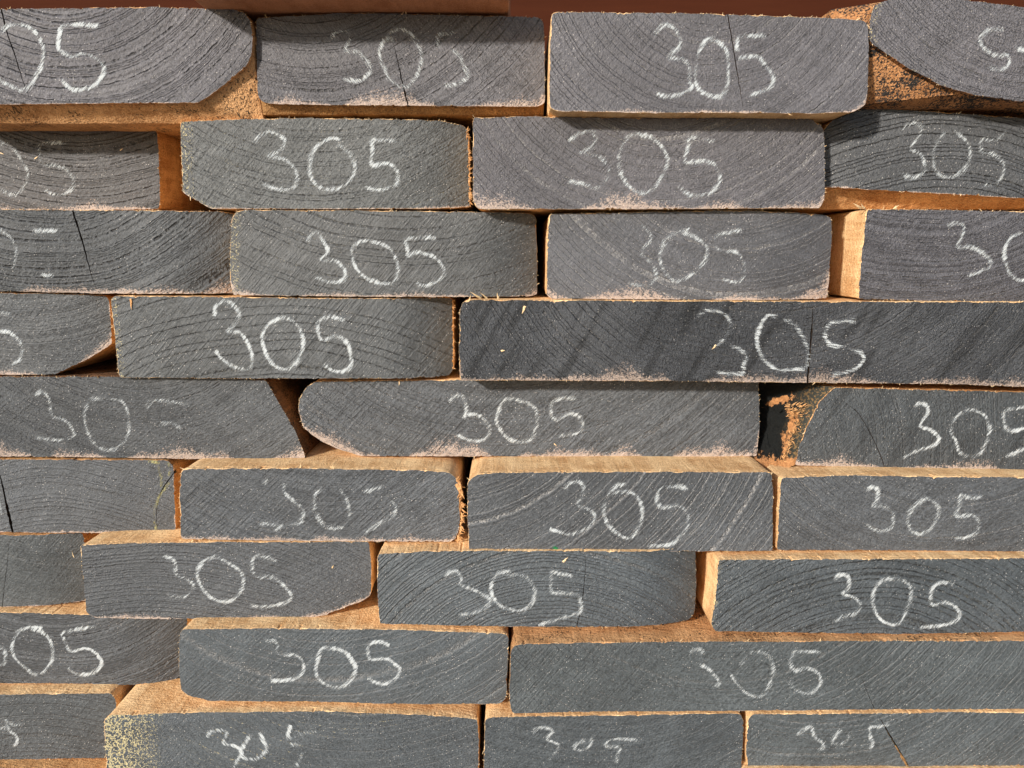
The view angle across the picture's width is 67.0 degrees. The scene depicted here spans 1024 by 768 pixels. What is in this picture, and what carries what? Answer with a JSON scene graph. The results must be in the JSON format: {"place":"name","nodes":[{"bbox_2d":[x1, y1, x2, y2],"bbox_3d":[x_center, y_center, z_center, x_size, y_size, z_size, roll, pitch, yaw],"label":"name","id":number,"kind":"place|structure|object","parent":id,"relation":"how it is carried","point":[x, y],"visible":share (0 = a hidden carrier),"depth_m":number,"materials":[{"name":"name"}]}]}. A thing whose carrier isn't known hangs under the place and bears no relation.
{"place":"outdoors","nodes":[
{"label":"outdoors","id":0,"kind":"place"},
{"label":"ground","id":1,"kind":"structure","parent":0,"visible":0},
{"bbox_2d":[0,704,485,767],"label":"timber plank","id":2,"kind":"object","parent":1,"relation":"on","point":[62,763],"visible":0.02,"depth_m":0.51,"materials":[{"name":"grey paint"}]},
{"bbox_2d":[0,683,134,759],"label":"timber plank","id":3,"kind":"object","parent":2,"relation":"on","point":[49,720],"visible":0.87,"depth_m":0.51,"materials":[{"name":"grey paint"}]},
{"bbox_2d":[0,601,191,684],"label":"timber plank","id":4,"kind":"object","parent":3,"relation":"on","point":[71,643],"visible":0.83,"depth_m":0.51,"materials":[{"name":"grey paint"}]},
{"bbox_2d":[0,532,99,606],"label":"timber plank","id":5,"kind":"object","parent":4,"relation":"on","point":[40,569],"visible":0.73,"depth_m":0.51,"materials":[{"name":"grey paint"}]},
{"bbox_2d":[0,456,198,533],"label":"timber plank","id":6,"kind":"object","parent":5,"relation":"on","point":[55,495],"visible":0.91,"depth_m":0.50,"materials":[{"name":"grey paint"}]},
{"bbox_2d":[103,678,482,767],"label":"timber plank","id":7,"kind":"object","parent":2,"relation":"on","point":[167,724],"visible":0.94,"depth_m":0.48,"materials":[{"name":"grey paint"}]},
{"bbox_2d":[178,579,508,703],"bbox_3d":[-0.105,0.084,1.023,0.207,0.052,1.101,0,10,0],"label":"timber plank","id":8,"kind":"object","parent":7,"relation":"on","point":[359,652],"visible":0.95,"depth_m":0.48,"materials":[{"name":"grey paint"}]},
{"bbox_2d":[72,526,384,619],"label":"timber plank","id":9,"kind":"object","parent":8,"relation":"on","point":[152,574],"visible":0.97,"depth_m":0.49,"materials":[{"name":"grey paint"}]},
{"bbox_2d":[482,627,743,767],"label":"timber plank","id":10,"kind":"object","parent":2,"relation":"on","point":[659,739],"visible":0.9,"depth_m":0.48,"materials":[{"name":"grey paint"}]},
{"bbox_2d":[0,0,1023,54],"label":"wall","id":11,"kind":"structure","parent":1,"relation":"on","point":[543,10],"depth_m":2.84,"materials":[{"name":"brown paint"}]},
{"bbox_2d":[741,752,1023,767],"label":"timber plank","id":12,"kind":"object","parent":1,"relation":"on","point":[744,764],"visible":0.14,"depth_m":0.48,"materials":[{"name":"grey paint"}]},
{"bbox_2d":[739,708,1023,765],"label":"timber plank","id":13,"kind":"object","parent":12,"relation":"on","point":[930,737],"visible":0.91,"depth_m":0.48,"materials":[{"name":"grey paint"}]},
{"bbox_2d":[509,597,1023,714],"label":"timber plank","id":14,"kind":"object","parent":13,"relation":"on","point":[696,661],"visible":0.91,"depth_m":0.47,"materials":[{"name":"grey paint"}]},
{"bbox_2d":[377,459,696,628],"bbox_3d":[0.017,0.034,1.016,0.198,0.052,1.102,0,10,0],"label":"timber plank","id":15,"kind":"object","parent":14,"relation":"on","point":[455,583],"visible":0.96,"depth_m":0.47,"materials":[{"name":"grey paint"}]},
{"bbox_2d":[179,441,472,542],"bbox_3d":[-0.117,-0.017,1.018,0.180,0.052,1.104,0,10,0],"label":"timber plank","id":16,"kind":"object","parent":15,"relation":"on","point":[321,491],"visible":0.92,"depth_m":0.48,"materials":[{"name":"grey paint"}]},
{"bbox_2d":[0,358,319,459],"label":"timber plank","id":17,"kind":"object","parent":16,"relation":"on","point":[103,409],"visible":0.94,"depth_m":0.49,"materials":[{"name":"grey paint"}]},
{"bbox_2d":[0,291,131,375],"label":"timber plank","id":18,"kind":"object","parent":17,"relation":"on","point":[43,333],"visible":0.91,"depth_m":0.49,"materials":[{"name":"grey paint"}]},
{"bbox_2d":[111,293,468,379],"bbox_3d":[-0.141,-0.120,1.021,0.213,0.054,1.102,0,10,0],"label":"timber plank","id":19,"kind":"object","parent":17,"relation":"on","point":[216,335],"visible":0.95,"depth_m":0.48,"materials":[{"name":"grey paint"}]},
{"bbox_2d":[0,208,234,293],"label":"timber plank","id":20,"kind":"object","parent":19,"relation":"on","point":[124,251],"visible":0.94,"depth_m":0.48,"materials":[{"name":"grey paint"}]},
{"bbox_2d":[0,131,235,212],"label":"timber plank","id":21,"kind":"object","parent":20,"relation":"on","point":[86,170],"visible":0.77,"depth_m":0.49,"materials":[{"name":"grey paint"}]},
{"bbox_2d":[230,209,538,296],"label":"timber plank","id":22,"kind":"object","parent":19,"relation":"on","point":[359,253],"visible":1,"depth_m":0.47,"materials":[{"name":"grey paint"}]},
{"bbox_2d":[180,117,479,212],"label":"timber plank","id":23,"kind":"object","parent":22,"relation":"on","point":[301,164],"visible":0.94,"depth_m":0.46,"materials":[{"name":"grey paint"}]},
{"bbox_2d":[0,6,270,139],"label":"timber plank","id":24,"kind":"object","parent":23,"relation":"on","point":[165,71],"visible":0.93,"depth_m":0.44,"materials":[{"name":"grey paint"}]},
{"bbox_2d":[255,12,545,144],"bbox_3d":[-0.064,-0.277,0.987,0.168,0.056,1.102,0,10,0],"label":"timber plank","id":25,"kind":"object","parent":23,"relation":"on","point":[458,69],"visible":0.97,"depth_m":0.45,"materials":[{"name":"grey paint"}]},
{"bbox_2d":[195,0,510,21],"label":"timber plank","id":26,"kind":"object","parent":25,"relation":"on","point":[254,10],"visible":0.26,"depth_m":0.43,"materials":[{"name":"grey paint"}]},
{"bbox_2d":[467,456,773,551],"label":"timber plank","id":27,"kind":"object","parent":15,"relation":"on","point":[698,503],"visible":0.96,"depth_m":0.47,"materials":[{"name":"grey paint"}]},
{"bbox_2d":[298,358,759,456],"bbox_3d":[0.011,-0.070,1.038,0.296,0.056,1.101,0,10,0],"label":"timber plank","id":28,"kind":"object","parent":27,"relation":"on","point":[452,413],"visible":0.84,"depth_m":0.50,"materials":[{"name":"grey paint"}]},
{"bbox_2d":[695,543,1023,634],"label":"timber plank","id":29,"kind":"object","parent":14,"relation":"on","point":[775,589],"visible":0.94,"depth_m":0.47,"materials":[{"name":"grey paint"}]},
{"bbox_2d":[751,456,1023,551],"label":"timber plank","id":30,"kind":"object","parent":29,"relation":"on","point":[844,508],"visible":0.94,"depth_m":0.47,"materials":[{"name":"grey paint"}]},
{"bbox_2d":[753,382,1023,469],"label":"timber plank","id":31,"kind":"object","parent":30,"relation":"on","point":[918,425],"visible":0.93,"depth_m":0.48,"materials":[{"name":"grey paint"}]},
{"bbox_2d":[458,283,1023,386],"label":"timber plank","id":32,"kind":"object","parent":31,"relation":"on","point":[541,335],"visible":0.95,"depth_m":0.47,"materials":[{"name":"grey paint"}]},
{"bbox_2d":[536,209,831,300],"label":"timber plank","id":33,"kind":"object","parent":32,"relation":"on","point":[718,254],"visible":0.99,"depth_m":0.47,"materials":[{"name":"grey paint"}]},
{"bbox_2d":[472,116,826,228],"bbox_3d":[0.081,-0.220,0.992,0.208,0.054,1.102,0,10,0],"label":"timber plank","id":34,"kind":"object","parent":33,"relation":"on","point":[541,169],"visible":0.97,"depth_m":0.45,"materials":[{"name":"grey paint"}]},
{"bbox_2d":[543,11,868,124],"bbox_3d":[0.109,-0.268,0.968,0.177,0.055,1.102,0,10,0],"label":"timber plank","id":35,"kind":"object","parent":34,"relation":"on","point":[649,65],"visible":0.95,"depth_m":0.43,"materials":[{"name":"grey paint"}]},
{"bbox_2d":[825,203,1023,300],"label":"timber plank","id":36,"kind":"object","parent":32,"relation":"on","point":[894,253],"visible":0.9,"depth_m":0.47,"materials":[{"name":"grey paint"}]},
{"bbox_2d":[790,109,1023,214],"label":"timber plank","id":37,"kind":"object","parent":36,"relation":"on","point":[911,159],"visible":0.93,"depth_m":0.46,"materials":[{"name":"grey paint"}]},
{"bbox_2d":[821,0,1023,118],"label":"timber plank","id":38,"kind":"object","parent":37,"relation":"on","point":[957,56],"visible":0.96,"depth_m":0.43,"materials":[{"name":"grey paint"}]}
]}

